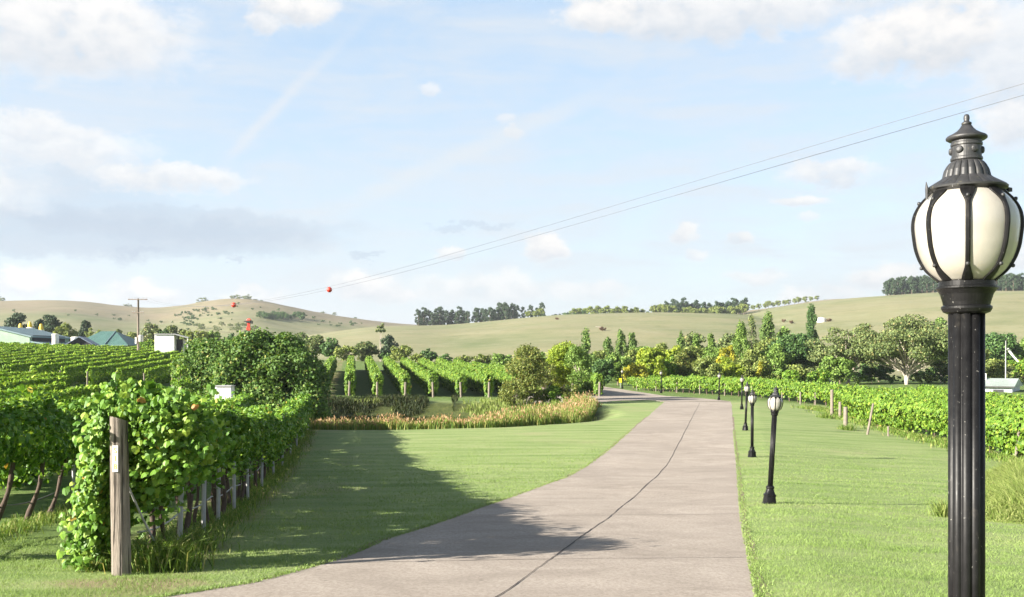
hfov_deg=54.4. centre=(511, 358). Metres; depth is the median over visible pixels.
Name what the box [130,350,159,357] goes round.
grapevine row
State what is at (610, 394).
road
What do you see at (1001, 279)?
pine tree
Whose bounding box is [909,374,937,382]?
bush
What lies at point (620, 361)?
tree
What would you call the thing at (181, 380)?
tree
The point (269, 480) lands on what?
undergrowth
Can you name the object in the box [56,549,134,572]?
grass tuft
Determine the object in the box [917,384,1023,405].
grapevine row
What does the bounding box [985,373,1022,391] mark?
shed
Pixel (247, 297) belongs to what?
tree
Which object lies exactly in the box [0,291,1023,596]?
ground
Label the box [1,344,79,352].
grapevine row
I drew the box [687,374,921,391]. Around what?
grapevine row
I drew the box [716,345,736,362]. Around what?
tree
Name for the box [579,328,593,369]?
poplar tree
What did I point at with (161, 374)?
grapevine row
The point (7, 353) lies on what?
grapevine row
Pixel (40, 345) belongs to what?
grapevine row
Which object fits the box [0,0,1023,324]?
sky
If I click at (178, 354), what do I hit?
grapevine row
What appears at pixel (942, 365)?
gum tree
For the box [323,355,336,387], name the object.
grapevine row
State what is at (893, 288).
pine tree
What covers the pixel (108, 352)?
grapevine row
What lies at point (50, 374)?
grapevine row
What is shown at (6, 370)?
grapevine row
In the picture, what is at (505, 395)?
bush
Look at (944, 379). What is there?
bush
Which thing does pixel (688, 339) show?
tree
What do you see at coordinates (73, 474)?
trellis post
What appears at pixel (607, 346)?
poplar tree
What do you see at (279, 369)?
bush
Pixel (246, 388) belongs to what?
shrub
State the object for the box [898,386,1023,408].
grapevine row
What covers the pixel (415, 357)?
tree
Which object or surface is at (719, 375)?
street lamp
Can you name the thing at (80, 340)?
cottage
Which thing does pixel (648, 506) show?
driveway
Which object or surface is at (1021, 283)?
pine tree
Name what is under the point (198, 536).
grass tuft
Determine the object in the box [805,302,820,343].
poplar tree
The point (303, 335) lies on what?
tree
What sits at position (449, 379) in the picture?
grapevine row
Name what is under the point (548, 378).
birch tree
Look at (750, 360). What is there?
tree
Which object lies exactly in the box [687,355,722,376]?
tree
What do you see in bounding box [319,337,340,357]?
tree
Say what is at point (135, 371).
grapevine row
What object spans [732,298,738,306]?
pine tree
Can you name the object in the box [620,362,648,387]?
tree
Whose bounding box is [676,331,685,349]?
poplar tree
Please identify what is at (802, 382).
grapevine row
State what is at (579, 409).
reeds
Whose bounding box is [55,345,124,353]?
grapevine row
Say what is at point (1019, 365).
bush
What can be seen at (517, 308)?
pine tree
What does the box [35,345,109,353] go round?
grapevine row
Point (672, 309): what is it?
tree
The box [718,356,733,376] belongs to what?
tree
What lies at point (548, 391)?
shrub
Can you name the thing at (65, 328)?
tree
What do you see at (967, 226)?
street lamp
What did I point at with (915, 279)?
pine tree
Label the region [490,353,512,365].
tree
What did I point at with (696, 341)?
poplar tree
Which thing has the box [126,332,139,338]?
tree
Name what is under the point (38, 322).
tree
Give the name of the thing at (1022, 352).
tree
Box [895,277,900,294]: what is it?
pine tree
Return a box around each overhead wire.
[143,95,1022,305]
[147,83,1023,306]
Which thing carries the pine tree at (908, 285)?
on the ground at (612, 421)
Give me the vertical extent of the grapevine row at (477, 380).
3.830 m
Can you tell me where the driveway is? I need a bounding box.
[156,401,770,596]
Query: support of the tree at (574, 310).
on the ground at (612, 421)
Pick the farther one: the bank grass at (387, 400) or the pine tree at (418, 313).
the pine tree at (418, 313)
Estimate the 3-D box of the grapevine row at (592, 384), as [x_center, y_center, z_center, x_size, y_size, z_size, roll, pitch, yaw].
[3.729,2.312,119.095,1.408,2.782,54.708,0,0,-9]
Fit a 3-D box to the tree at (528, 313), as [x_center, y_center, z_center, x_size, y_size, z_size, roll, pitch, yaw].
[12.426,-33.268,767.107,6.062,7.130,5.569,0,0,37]
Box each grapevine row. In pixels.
[0,342,34,345]
[0,342,49,347]
[0,343,61,349]
[0,351,30,355]
[0,351,49,357]
[0,352,67,361]
[0,353,87,368]
[0,369,10,372]
[0,369,38,376]
[0,371,66,383]
[0,375,70,390]
[0,381,66,399]
[0,383,256,522]
[0,384,101,404]
[0,393,196,490]
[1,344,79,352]
[2,353,106,374]
[21,344,94,352]
[30,354,125,373]
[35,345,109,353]
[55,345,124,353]
[56,372,313,571]
[61,355,145,384]
[73,345,139,354]
[85,355,165,385]
[94,346,153,355]
[111,348,153,356]
[115,356,181,381]
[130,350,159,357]
[144,362,181,383]
[149,350,179,358]
[170,352,181,358]
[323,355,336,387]
[343,355,356,395]
[364,356,383,395]
[382,356,411,394]
[400,357,438,394]
[417,357,467,394]
[435,357,493,396]
[453,358,518,391]
[471,361,548,393]
[488,363,575,394]
[510,365,604,394]
[626,375,841,405]
[648,374,869,398]
[668,375,896,392]
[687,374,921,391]
[825,385,1023,456]
[854,386,1020,435]
[876,387,1023,414]
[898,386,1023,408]
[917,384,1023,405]
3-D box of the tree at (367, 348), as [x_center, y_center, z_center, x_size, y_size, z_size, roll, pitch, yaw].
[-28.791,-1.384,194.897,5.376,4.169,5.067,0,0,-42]
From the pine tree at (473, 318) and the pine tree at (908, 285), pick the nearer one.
the pine tree at (473, 318)
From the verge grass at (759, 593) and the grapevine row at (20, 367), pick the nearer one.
the verge grass at (759, 593)
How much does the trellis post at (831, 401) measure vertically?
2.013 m
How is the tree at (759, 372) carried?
on the ground at (612, 421)
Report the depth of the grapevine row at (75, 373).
98.96 m
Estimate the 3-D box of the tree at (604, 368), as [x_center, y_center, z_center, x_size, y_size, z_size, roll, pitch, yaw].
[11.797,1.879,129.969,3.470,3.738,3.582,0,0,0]
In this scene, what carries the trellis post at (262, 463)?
on the ground at (612, 421)
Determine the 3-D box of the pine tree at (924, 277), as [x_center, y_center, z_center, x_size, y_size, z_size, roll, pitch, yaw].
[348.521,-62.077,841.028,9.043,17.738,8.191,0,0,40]
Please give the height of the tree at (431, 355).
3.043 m
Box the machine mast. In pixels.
[244,318,252,331]
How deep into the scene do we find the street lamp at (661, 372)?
101.44 m
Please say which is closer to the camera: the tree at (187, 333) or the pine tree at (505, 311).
the tree at (187, 333)
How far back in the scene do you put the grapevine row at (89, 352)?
146.87 m
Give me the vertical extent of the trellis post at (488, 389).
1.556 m
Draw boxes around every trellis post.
[72,432,74,492]
[177,487,183,536]
[201,481,205,530]
[216,440,220,519]
[232,461,235,508]
[246,469,248,499]
[261,452,263,485]
[348,381,350,395]
[459,382,461,396]
[488,382,489,396]
[598,382,600,395]
[830,390,833,414]
[839,402,841,415]
[843,407,847,425]
[866,403,873,434]
[1014,431,1019,456]
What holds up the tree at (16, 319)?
on the ground at (612, 421)
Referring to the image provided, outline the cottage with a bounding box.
[66,336,100,346]
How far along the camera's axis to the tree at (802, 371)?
137.24 m
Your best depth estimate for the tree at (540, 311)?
759.82 m
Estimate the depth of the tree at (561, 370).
82.89 m
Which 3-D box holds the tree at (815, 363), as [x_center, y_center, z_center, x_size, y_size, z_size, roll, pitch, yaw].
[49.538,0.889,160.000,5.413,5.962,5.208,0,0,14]
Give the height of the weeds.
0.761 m
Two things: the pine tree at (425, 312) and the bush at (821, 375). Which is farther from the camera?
the pine tree at (425, 312)
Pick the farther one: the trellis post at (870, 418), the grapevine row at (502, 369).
the grapevine row at (502, 369)
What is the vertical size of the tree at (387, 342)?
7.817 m
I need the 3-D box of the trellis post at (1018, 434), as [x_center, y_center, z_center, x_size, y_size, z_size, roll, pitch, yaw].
[20.128,3.570,39.700,0.280,1.393,0.125,0,0,0]
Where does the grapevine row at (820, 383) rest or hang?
on the ground at (612, 421)
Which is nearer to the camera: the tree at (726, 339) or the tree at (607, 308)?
the tree at (726, 339)
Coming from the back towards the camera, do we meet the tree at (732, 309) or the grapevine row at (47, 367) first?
the tree at (732, 309)
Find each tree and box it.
[3,311,34,327]
[33,319,44,329]
[42,314,62,332]
[52,322,78,341]
[77,320,91,336]
[84,328,94,337]
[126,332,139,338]
[139,339,153,347]
[140,323,160,341]
[159,329,170,333]
[162,325,182,338]
[171,364,195,397]
[179,329,194,341]
[191,330,207,342]
[205,330,221,340]
[223,333,234,340]
[242,294,251,298]
[296,332,308,340]
[303,334,325,355]
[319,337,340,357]
[333,345,359,360]
[354,341,380,360]
[375,323,385,360]
[378,349,391,359]
[380,334,398,352]
[389,345,412,361]
[409,353,424,361]
[414,309,423,325]
[419,312,426,325]
[420,348,438,360]
[421,307,427,324]
[427,309,431,324]
[428,312,435,324]
[431,308,440,324]
[436,306,444,324]
[439,353,452,361]
[443,310,450,324]
[447,312,453,324]
[453,313,459,323]
[455,306,462,319]
[455,354,473,361]
[456,311,463,323]
[464,311,470,322]
[471,308,479,322]
[474,354,491,364]
[479,308,483,321]
[481,309,486,321]
[486,307,493,320]
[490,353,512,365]
[494,309,500,320]
[497,303,504,319]
[501,302,509,319]
[504,343,550,406]
[509,303,517,318]
[515,305,520,318]
[520,306,525,317]
[525,311,531,316]
[527,305,533,316]
[536,308,544,315]
[538,302,545,315]
[540,363,557,388]
[545,340,577,396]
[564,344,591,387]
[569,308,577,313]
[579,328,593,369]
[586,306,595,313]
[589,354,599,371]
[591,358,614,385]
[593,305,602,313]
[593,350,606,358]
[603,337,613,380]
[604,305,610,312]
[605,352,633,384]
[614,306,620,312]
[615,329,627,380]
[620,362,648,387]
[621,306,628,312]
[625,348,638,363]
[626,332,638,349]
[631,346,651,350]
[635,347,667,376]
[649,305,656,311]
[655,342,667,351]
[657,304,665,311]
[661,305,668,311]
[663,356,679,376]
[665,345,683,360]
[668,305,677,312]
[671,351,693,377]
[672,300,680,312]
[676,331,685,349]
[680,297,688,312]
[681,307,688,312]
[682,345,706,362]
[683,331,705,351]
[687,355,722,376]
[692,332,700,358]
[694,299,699,308]
[699,307,706,312]
[701,347,723,362]
[706,332,715,351]
[707,306,714,312]
[714,305,722,312]
[715,333,735,355]
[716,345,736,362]
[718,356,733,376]
[724,363,745,377]
[726,305,736,313]
[729,348,773,378]
[731,319,750,359]
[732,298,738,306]
[739,303,748,312]
[747,313,758,348]
[752,337,777,358]
[755,361,763,378]
[758,311,776,339]
[759,343,794,378]
[767,332,817,381]
[774,326,790,340]
[784,363,806,381]
[803,323,892,383]
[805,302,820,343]
[811,347,830,368]
[845,313,947,384]
[859,352,899,381]
[881,280,888,295]
[887,278,894,294]
[889,279,897,293]
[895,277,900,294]
[898,279,906,293]
[900,277,907,293]
[906,279,912,293]
[907,276,916,292]
[912,275,919,292]
[918,277,925,292]
[921,275,929,292]
[923,278,929,292]
[927,358,947,382]
[929,278,937,292]
[935,317,947,326]
[985,332,1022,375]
[985,345,991,365]
[998,276,1005,290]
[1001,276,1009,290]
[1008,274,1018,290]
[1014,274,1022,290]
[1015,336,1023,359]
[1018,273,1023,290]
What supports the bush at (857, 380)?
on the ground at (612, 421)
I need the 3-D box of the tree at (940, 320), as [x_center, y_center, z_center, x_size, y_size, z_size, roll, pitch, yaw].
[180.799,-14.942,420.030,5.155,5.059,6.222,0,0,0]
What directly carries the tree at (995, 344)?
on the ground at (612, 421)
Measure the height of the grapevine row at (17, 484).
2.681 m
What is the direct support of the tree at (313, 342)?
on the ground at (612, 421)
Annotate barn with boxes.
[0,326,70,344]
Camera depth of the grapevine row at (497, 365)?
132.68 m
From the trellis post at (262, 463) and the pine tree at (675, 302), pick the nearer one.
the trellis post at (262, 463)
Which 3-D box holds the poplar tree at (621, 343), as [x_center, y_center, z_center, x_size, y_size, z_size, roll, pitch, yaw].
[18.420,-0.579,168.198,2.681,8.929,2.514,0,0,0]
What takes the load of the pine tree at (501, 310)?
on the ground at (612, 421)
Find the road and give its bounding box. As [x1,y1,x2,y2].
[515,387,723,404]
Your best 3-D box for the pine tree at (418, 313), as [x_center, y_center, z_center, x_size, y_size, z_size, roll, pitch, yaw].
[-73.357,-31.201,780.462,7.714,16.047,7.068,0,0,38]
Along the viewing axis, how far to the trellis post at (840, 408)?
63.13 m
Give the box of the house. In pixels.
[88,330,136,346]
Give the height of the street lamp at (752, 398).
2.503 m
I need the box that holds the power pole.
[128,298,147,349]
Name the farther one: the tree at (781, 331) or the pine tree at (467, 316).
the pine tree at (467, 316)
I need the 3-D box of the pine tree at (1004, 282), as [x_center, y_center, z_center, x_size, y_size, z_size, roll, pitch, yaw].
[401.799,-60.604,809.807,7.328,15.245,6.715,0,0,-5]
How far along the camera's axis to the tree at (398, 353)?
189.10 m
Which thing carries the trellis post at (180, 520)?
on the ground at (612, 421)
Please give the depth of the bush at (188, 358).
65.08 m
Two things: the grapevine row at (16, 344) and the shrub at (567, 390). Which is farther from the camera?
the grapevine row at (16, 344)
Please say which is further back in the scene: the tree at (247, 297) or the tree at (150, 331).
the tree at (247, 297)
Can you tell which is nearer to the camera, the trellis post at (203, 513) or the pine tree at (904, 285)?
the trellis post at (203, 513)
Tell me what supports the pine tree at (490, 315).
on the ground at (612, 421)
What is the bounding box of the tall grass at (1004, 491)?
[985,454,1023,524]
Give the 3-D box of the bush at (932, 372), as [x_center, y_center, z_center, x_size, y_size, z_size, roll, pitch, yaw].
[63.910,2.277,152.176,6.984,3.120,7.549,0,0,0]
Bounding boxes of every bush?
[166,334,210,392]
[189,335,237,396]
[201,325,336,420]
[497,377,534,407]
[781,370,801,381]
[801,363,818,381]
[807,367,831,383]
[816,354,856,383]
[850,374,875,383]
[854,363,895,382]
[878,374,903,382]
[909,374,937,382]
[910,364,947,382]
[934,375,947,382]
[985,358,1015,377]
[993,372,1023,381]
[1006,358,1023,379]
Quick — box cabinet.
[215,385,235,398]
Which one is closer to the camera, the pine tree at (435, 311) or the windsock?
the windsock
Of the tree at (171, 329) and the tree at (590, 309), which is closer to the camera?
the tree at (171, 329)
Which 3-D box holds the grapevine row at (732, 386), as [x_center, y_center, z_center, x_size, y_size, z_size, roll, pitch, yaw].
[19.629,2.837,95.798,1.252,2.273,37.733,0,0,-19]
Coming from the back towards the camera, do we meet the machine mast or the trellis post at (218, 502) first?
the machine mast
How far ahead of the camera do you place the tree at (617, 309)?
781.08 m
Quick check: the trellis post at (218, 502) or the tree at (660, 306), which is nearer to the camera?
the trellis post at (218, 502)
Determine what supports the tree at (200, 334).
on the ground at (612, 421)
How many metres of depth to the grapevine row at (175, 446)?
10.72 m
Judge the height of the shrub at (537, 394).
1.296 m
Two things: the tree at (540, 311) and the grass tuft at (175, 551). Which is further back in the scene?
the tree at (540, 311)
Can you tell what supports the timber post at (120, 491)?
on the ground at (612, 421)
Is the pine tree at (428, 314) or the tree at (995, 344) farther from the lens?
the pine tree at (428, 314)
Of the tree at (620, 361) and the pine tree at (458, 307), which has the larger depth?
the pine tree at (458, 307)
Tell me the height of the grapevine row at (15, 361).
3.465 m
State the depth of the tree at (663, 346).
157.66 m
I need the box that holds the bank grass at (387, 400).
[326,391,458,422]
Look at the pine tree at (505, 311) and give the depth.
780.49 m
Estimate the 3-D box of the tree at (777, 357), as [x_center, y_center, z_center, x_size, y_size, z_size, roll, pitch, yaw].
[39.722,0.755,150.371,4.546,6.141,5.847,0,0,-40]
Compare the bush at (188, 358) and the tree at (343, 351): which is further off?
the tree at (343, 351)
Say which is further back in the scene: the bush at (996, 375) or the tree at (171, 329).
the tree at (171, 329)
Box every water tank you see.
[52,333,58,343]
[817,317,826,321]
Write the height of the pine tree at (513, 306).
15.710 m
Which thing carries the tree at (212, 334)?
on the ground at (612, 421)
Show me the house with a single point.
(113, 338)
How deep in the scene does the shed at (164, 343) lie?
149.71 m
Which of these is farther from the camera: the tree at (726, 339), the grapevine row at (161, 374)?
the tree at (726, 339)
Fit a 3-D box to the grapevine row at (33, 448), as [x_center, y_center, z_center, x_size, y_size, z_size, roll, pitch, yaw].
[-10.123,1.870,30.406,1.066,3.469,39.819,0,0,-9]
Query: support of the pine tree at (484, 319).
on the ground at (612, 421)
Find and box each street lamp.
[660,370,662,392]
[717,372,720,399]
[740,375,744,408]
[742,381,749,430]
[748,389,756,456]
[762,385,782,503]
[911,114,1023,596]
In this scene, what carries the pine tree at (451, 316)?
on the ground at (612, 421)
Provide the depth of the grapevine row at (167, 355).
140.97 m
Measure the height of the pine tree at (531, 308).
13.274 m
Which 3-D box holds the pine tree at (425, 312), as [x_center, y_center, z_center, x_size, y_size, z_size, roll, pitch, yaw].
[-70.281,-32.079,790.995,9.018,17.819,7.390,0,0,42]
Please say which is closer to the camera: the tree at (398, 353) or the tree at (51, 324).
the tree at (398, 353)
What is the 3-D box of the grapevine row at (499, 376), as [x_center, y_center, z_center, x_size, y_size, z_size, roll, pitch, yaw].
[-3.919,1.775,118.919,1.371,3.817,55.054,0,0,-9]
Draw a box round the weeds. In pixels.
[790,403,1023,465]
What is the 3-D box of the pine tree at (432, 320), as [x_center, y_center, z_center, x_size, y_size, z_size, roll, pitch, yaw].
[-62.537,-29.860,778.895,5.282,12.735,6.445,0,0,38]
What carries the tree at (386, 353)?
on the ground at (612, 421)
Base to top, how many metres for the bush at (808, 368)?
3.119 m
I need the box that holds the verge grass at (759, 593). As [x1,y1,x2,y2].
[138,430,775,596]
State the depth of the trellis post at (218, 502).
16.18 m
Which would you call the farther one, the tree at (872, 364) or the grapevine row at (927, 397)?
the tree at (872, 364)
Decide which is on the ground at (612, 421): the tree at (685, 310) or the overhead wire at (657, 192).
the tree at (685, 310)
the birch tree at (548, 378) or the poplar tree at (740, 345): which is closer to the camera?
the birch tree at (548, 378)
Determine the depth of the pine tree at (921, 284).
835.32 m
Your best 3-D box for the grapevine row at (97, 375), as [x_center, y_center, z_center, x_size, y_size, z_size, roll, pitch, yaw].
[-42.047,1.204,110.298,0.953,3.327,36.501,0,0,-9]
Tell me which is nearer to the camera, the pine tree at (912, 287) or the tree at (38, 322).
the tree at (38, 322)
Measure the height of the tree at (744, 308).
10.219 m
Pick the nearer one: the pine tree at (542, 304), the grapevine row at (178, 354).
the grapevine row at (178, 354)
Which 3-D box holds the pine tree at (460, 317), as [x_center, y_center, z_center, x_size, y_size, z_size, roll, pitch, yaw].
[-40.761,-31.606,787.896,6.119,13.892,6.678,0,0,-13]
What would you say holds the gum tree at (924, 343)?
on the ground at (612, 421)
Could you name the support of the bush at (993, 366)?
on the ground at (612, 421)
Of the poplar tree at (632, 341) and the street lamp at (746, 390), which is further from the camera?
the poplar tree at (632, 341)
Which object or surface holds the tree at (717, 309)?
on the ground at (612, 421)
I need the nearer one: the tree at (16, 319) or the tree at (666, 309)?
the tree at (16, 319)
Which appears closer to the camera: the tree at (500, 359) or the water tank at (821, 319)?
the tree at (500, 359)
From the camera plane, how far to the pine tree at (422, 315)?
782.09 m
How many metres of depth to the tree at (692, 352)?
151.04 m
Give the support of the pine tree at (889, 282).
on the ground at (612, 421)
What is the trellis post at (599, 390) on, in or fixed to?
on the ground at (612, 421)
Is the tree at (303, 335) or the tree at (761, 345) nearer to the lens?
the tree at (761, 345)
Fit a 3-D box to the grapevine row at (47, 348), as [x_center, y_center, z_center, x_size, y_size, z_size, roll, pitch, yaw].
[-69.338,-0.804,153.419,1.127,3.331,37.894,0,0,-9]
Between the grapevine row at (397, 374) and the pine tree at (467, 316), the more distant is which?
the pine tree at (467, 316)
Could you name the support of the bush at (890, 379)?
on the ground at (612, 421)
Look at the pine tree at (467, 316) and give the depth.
784.16 m
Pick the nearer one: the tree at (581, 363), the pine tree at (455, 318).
the tree at (581, 363)
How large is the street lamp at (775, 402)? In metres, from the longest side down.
2.503 x 0.295 x 0.295 m
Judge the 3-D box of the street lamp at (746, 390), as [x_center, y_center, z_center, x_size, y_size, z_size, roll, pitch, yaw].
[11.368,2.370,48.326,0.295,2.503,0.295,4,-2,-32]
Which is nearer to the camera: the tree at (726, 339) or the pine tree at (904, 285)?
the tree at (726, 339)
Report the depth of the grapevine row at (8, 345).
158.30 m
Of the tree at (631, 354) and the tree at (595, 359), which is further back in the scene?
the tree at (595, 359)
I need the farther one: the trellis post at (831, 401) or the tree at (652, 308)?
the tree at (652, 308)
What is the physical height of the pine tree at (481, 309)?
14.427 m
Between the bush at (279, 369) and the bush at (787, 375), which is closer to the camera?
the bush at (279, 369)
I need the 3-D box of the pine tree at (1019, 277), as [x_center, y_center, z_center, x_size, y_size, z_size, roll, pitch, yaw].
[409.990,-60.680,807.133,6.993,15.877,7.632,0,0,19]
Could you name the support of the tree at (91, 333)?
on the ground at (612, 421)
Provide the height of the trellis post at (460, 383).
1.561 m
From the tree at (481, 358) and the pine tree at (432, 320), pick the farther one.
the pine tree at (432, 320)
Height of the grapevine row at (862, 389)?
2.161 m
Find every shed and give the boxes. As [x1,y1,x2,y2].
[154,334,191,352]
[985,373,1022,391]
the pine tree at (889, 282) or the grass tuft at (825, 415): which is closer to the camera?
the grass tuft at (825, 415)
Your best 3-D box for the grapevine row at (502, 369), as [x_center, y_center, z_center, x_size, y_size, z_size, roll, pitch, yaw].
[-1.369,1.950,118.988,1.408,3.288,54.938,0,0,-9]
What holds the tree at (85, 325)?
on the ground at (612, 421)
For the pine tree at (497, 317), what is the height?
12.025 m
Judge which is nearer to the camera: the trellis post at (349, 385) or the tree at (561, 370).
the tree at (561, 370)
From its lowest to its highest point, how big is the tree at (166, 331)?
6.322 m
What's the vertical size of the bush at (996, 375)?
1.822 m
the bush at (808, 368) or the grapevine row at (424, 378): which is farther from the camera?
the bush at (808, 368)
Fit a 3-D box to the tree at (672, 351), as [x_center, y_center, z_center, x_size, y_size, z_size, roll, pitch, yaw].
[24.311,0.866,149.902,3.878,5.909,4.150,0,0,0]
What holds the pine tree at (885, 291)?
on the ground at (612, 421)
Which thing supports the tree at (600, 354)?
on the ground at (612, 421)
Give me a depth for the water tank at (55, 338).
175.52 m
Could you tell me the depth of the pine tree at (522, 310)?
797.65 m
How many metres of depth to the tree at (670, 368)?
129.37 m
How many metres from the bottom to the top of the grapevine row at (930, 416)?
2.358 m
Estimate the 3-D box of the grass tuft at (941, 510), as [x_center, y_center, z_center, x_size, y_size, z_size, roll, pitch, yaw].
[8.338,2.846,19.113,1.315,0.428,1.267,0,0,18]
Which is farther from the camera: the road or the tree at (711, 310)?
the tree at (711, 310)
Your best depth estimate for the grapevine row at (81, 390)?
47.73 m
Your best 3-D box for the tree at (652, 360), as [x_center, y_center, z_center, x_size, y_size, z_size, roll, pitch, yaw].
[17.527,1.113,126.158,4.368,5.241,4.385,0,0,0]
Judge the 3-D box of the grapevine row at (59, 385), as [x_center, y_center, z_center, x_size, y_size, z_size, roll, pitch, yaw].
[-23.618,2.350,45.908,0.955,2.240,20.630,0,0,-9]
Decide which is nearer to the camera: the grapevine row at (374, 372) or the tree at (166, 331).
the grapevine row at (374, 372)
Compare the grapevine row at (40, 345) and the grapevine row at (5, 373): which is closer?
the grapevine row at (5, 373)
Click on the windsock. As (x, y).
(1010, 352)
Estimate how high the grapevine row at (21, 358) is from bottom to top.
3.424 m
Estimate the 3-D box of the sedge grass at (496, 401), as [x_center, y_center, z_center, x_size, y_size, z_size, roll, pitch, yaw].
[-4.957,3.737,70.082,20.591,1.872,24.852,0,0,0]
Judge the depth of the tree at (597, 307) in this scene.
790.71 m
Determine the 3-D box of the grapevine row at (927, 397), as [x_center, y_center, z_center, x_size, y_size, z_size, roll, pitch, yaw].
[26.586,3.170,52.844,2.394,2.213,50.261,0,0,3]
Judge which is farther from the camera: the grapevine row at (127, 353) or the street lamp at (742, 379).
the grapevine row at (127, 353)
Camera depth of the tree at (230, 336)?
300.16 m
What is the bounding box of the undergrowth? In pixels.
[0,429,316,571]
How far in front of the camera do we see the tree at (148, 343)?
188.82 m
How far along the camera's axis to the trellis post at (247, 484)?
20.78 m
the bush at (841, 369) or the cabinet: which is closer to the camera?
the cabinet
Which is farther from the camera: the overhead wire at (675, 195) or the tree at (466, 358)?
the tree at (466, 358)
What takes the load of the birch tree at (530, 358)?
on the ground at (612, 421)
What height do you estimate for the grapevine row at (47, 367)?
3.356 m
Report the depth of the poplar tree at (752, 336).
164.78 m
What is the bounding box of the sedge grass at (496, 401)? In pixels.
[328,394,596,421]
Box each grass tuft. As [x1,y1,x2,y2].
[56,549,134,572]
[67,526,227,574]
[159,523,227,550]
[816,413,834,417]
[837,423,857,430]
[921,497,947,517]
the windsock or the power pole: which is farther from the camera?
the power pole
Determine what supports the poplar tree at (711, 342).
on the ground at (612, 421)
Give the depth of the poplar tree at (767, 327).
179.71 m
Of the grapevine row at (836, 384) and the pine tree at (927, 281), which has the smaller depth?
the grapevine row at (836, 384)
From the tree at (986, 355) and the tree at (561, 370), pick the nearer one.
the tree at (561, 370)
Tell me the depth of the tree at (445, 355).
187.40 m
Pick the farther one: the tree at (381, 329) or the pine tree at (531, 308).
the pine tree at (531, 308)
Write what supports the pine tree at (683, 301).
on the ground at (612, 421)
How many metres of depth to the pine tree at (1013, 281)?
805.44 m
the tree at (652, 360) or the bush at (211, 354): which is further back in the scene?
the tree at (652, 360)
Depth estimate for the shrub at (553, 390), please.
75.65 m
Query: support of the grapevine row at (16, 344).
on the ground at (612, 421)
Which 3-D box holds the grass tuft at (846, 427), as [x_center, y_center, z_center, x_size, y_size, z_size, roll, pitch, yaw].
[17.858,3.591,52.571,1.844,0.410,1.452,0,0,-32]
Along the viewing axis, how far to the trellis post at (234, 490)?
18.38 m
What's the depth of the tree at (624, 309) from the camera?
778.13 m
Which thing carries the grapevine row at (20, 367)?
on the ground at (612, 421)
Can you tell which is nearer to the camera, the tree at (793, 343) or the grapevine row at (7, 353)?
the grapevine row at (7, 353)
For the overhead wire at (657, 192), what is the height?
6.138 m
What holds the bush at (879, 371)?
on the ground at (612, 421)
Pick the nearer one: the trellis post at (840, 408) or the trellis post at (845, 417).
the trellis post at (845, 417)
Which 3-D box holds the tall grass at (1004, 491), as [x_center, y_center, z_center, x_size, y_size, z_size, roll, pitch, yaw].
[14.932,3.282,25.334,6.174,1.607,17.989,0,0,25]
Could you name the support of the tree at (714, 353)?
on the ground at (612, 421)
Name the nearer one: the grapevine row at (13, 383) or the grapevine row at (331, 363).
the grapevine row at (13, 383)
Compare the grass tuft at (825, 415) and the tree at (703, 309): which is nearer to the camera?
the grass tuft at (825, 415)
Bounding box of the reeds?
[309,391,601,429]
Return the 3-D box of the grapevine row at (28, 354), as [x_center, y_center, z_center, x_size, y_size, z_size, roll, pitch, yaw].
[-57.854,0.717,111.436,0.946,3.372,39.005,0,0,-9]
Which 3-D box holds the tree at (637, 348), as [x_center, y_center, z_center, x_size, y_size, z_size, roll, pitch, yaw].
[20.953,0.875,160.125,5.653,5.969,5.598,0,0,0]
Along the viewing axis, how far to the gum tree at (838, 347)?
140.69 m
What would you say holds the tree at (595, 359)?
on the ground at (612, 421)
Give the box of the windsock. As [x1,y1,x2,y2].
[1005,341,1017,377]
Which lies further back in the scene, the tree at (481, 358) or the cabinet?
the tree at (481, 358)
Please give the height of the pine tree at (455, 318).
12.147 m
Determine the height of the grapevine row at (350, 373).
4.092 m
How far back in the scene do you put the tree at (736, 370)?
129.34 m
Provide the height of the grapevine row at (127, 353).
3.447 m
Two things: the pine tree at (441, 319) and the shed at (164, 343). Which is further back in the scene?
the pine tree at (441, 319)
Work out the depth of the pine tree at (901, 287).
840.64 m
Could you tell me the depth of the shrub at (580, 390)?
78.48 m
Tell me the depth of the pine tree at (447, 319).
792.01 m
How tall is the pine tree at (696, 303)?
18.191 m
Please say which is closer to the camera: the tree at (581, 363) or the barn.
the tree at (581, 363)
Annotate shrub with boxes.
[242,385,251,392]
[528,389,546,402]
[541,385,559,401]
[548,385,567,401]
[561,384,578,401]
[574,387,586,395]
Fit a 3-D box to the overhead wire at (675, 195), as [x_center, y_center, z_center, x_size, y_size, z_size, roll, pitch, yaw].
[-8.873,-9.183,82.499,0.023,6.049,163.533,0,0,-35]
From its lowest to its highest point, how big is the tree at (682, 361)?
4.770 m
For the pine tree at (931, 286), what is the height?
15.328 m

